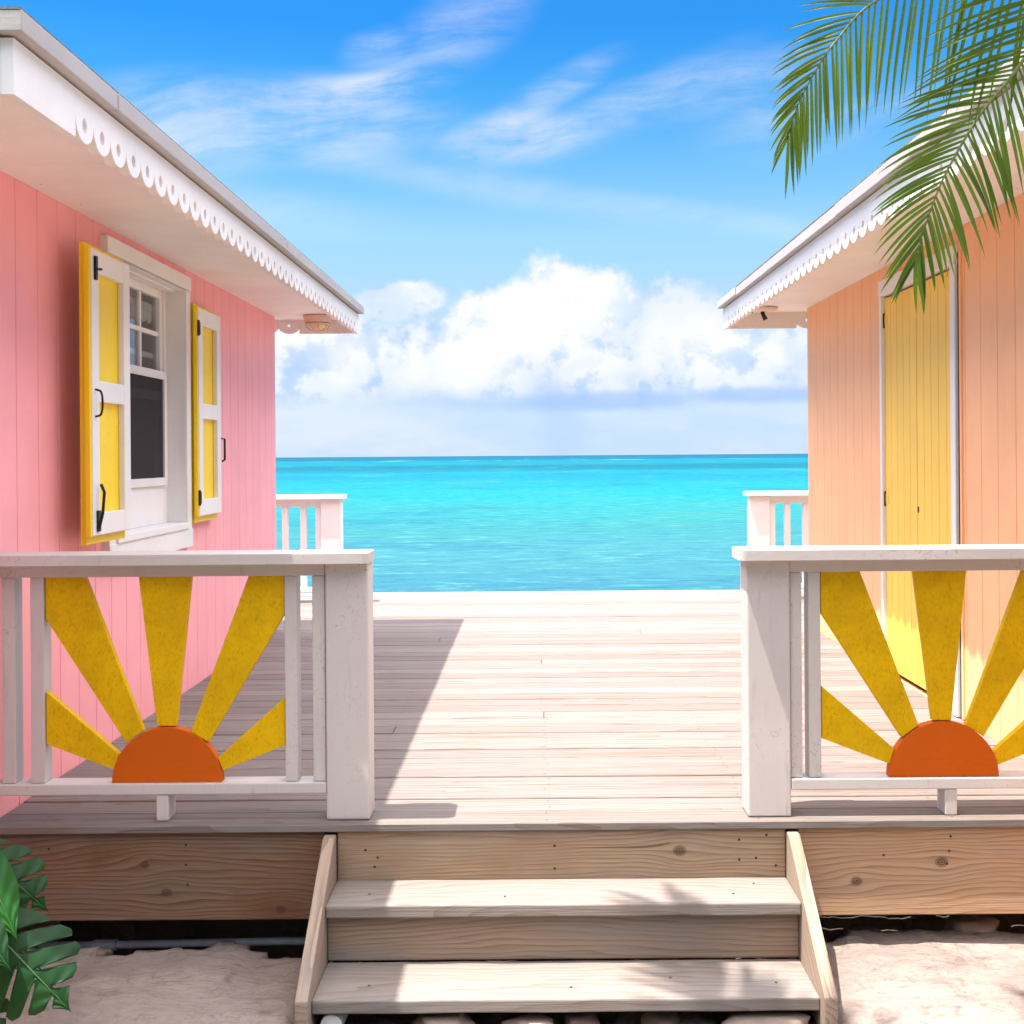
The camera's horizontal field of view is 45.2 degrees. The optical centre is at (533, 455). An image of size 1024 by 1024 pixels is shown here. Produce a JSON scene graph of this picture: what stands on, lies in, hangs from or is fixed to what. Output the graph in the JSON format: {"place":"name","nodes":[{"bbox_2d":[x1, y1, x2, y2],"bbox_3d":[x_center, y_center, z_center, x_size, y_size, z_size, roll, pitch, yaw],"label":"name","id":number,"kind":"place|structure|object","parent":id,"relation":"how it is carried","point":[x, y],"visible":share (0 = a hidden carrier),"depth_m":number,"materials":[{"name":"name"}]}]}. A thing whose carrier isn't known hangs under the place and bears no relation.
{"place":"outdoors","nodes":[
{"label":"outdoors","id":0,"kind":"place"},
{"bbox_2d":[0,829,1023,1023],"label":"ground","id":1,"kind":"structure","parent":0,"point":[917,969],"depth_m":3.82,"materials":[{"name":"sand"},{"name":"beige sand"}]},
{"bbox_2d":[0,838,80,1023],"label":"monstera plant","id":2,"kind":"object","parent":1,"relation":"on","point":[17,894],"visible":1,"depth_m":3.12,"materials":[{"name":"green plant"}]},
{"bbox_2d":[96,947,113,955],"bbox_3d":[-1.436,1.644,4.062,0.098,0.034,0.057,0,0,0],"label":"stone","id":3,"kind":"object","parent":1,"relation":"on","point":[101,951],"visible":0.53,"depth_m":4.05,"materials":[{"name":"beige stone"}]},
{"bbox_2d":[153,948,170,950],"bbox_3d":[-1.307,1.777,4.360,0.131,0.049,0.086,0,0,0],"label":"stone","id":4,"kind":"object","parent":1,"relation":"on","point":[156,949],"visible":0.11,"depth_m":4.37,"materials":[{"name":"grey stone"}]},
{"bbox_2d":[37,937,305,950],"bbox_3d":[-1.188,1.670,4.211,1.401,0.054,0.038,0,0,2],"label":"water pipe","id":5,"kind":"object","parent":1,"relation":"on","point":[113,944],"visible":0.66,"depth_m":4.20,"materials":[{"name":"grey plastic"}]},
{"bbox_2d":[0,6,363,932],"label":"beach house","id":6,"kind":"structure","parent":1,"relation":"on","point":[158,288],"depth_m":4.94,"materials":[{"name":"pink paint"}]},
{"bbox_2d":[99,235,192,550],"bbox_3d":[-1.845,-0.225,5.750,0.173,1.387,1.250,0,0,0],"label":"window","id":7,"kind":"structure","parent":6,"relation":"in","point":[160,396],"depth_m":6.12,"materials":[{"name":"white paint"}]},
{"bbox_2d":[303,314,331,331],"bbox_3d":[-1.492,-0.909,8.520,0.200,0.116,0.200,0,0,0],"label":"porch light","id":8,"kind":"object","parent":6,"relation":"attached to","point":[317,322],"visible":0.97,"depth_m":8.45,"materials":[{"name":"glass"}]},
{"bbox_2d":[321,961,362,1023],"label":"stone","id":9,"kind":"object","parent":1,"relation":"on","point":[334,1018],"visible":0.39,"depth_m":3.58,"materials":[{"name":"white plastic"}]},
{"bbox_2d":[412,1013,474,1023],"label":"stone","id":10,"kind":"object","parent":1,"relation":"on","point":[443,1018],"visible":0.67,"depth_m":3.60,"materials":[{"name":"beige stone"}]},
{"bbox_2d":[0,589,1023,955],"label":"wooden deck","id":11,"kind":"structure","parent":1,"relation":"on","point":[556,733],"depth_m":4.31,"materials":[{"name":"brown wood"}]},
{"bbox_2d":[0,549,374,820],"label":"deck railing","id":12,"kind":"object","parent":11,"relation":"on","point":[167,760],"visible":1,"depth_m":4.07,"materials":[{"name":"white paint"}]},
{"bbox_2d":[276,494,346,591],"bbox_3d":[-3.272,0.780,10.165,3.445,0.886,0.190,0,0,0],"label":"deck railing","id":13,"kind":"object","parent":11,"relation":"on","point":[329,519],"visible":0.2,"depth_m":10.12,"materials":[{"name":"white paint"}]},
{"bbox_2d":[743,491,808,588],"bbox_3d":[3.378,0.730,10.165,3.255,0.886,0.190,0,0,0],"label":"deck railing","id":14,"kind":"object","parent":11,"relation":"on","point":[760,518],"visible":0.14,"depth_m":10.12,"materials":[{"name":"white paint"}]},
{"bbox_2d":[717,45,1023,757],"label":"beach house","id":15,"kind":"structure","parent":11,"relation":"on","point":[915,428],"depth_m":5.92,"materials":[{"name":"orange paint"}]},
{"bbox_2d":[752,306,777,320],"bbox_3d":[1.593,-0.976,8.520,0.200,0.092,0.200,0,0,0],"label":"porch light","id":16,"kind":"object","parent":15,"relation":"attached to","point":[762,310],"visible":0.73,"depth_m":8.46,"materials":[{"name":"paint"}]},
{"bbox_2d":[883,287,918,685],"bbox_3d":[1.937,0.150,6.444,0.048,2.010,0.550,0,0,0],"label":"door","id":17,"kind":"structure","parent":15,"relation":"in","point":[899,318],"depth_m":6.42,"materials":[{"name":"yellow paint"}]},
{"bbox_2d":[916,270,950,689],"bbox_3d":[1.937,0.150,5.884,0.048,2.010,0.551,0,0,0],"label":"door","id":18,"kind":"structure","parent":15,"relation":"in","point":[933,328],"depth_m":5.90,"materials":[{"name":"yellow paint"}]},
{"bbox_2d":[732,544,1023,816],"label":"deck railing","id":19,"kind":"object","parent":11,"relation":"on","point":[944,754],"visible":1,"depth_m":4.07,"materials":[{"name":"white paint"}]},
{"bbox_2d":[501,1013,553,1023],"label":"stone","id":20,"kind":"object","parent":1,"relation":"on","point":[539,1018],"visible":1,"depth_m":3.59,"materials":[{"name":"beige stone"}]},
{"bbox_2d":[295,831,837,1023],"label":"wooden steps","id":21,"kind":"structure","parent":1,"relation":"on","point":[736,917],"depth_m":3.81,"materials":[{"name":"brown wood"}]},
{"bbox_2d":[564,1012,599,1023],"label":"stone","id":22,"kind":"object","parent":1,"relation":"on","point":[580,1017],"visible":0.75,"depth_m":3.61,"materials":[{"name":"grey stone"}]},
{"bbox_2d":[641,1011,680,1023],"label":"stone","id":23,"kind":"object","parent":1,"relation":"on","point":[660,1017],"visible":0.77,"depth_m":3.64,"materials":[{"name":"stone"}]},
{"bbox_2d":[721,1011,809,1023],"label":"stone","id":24,"kind":"object","parent":1,"relation":"on","point":[766,1017],"visible":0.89,"depth_m":3.57,"materials":[{"name":"beige stone"}]},
{"bbox_2d":[841,923,882,935],"bbox_3d":[1.133,1.643,4.221,0.156,0.055,0.095,0,0,0],"label":"stone","id":25,"kind":"object","parent":1,"relation":"on","point":[858,926],"visible":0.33,"depth_m":4.21,"materials":[{"name":"stone"}]},
{"bbox_2d":[769,0,1023,315],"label":"palm tree","id":26,"kind":"object","parent":1,"relation":"on","point":[795,128],"visible":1,"depth_m":2.53,"materials":[{"name":"green plant"}]},
{"bbox_2d":[944,914,999,933],"bbox_3d":[1.496,1.615,4.205,0.194,0.073,0.133,0,0,0],"label":"stone","id":27,"kind":"object","parent":1,"relation":"on","point":[968,923],"visible":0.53,"depth_m":4.17,"materials":[{"name":"beige stone"}]},
{"bbox_2d":[0,0,1023,457],"label":"sky","id":28,"kind":"structure","parent":0,"point":[539,215],"materials":[{"name":"blue"}]},
{"bbox_2d":[276,454,807,592],"bbox_3d":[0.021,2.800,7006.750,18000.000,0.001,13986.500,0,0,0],"label":"sea","id":29,"kind":"structure","parent":0,"point":[538,523],"depth_m":56.23,"materials":[{"name":"teal liquid"}]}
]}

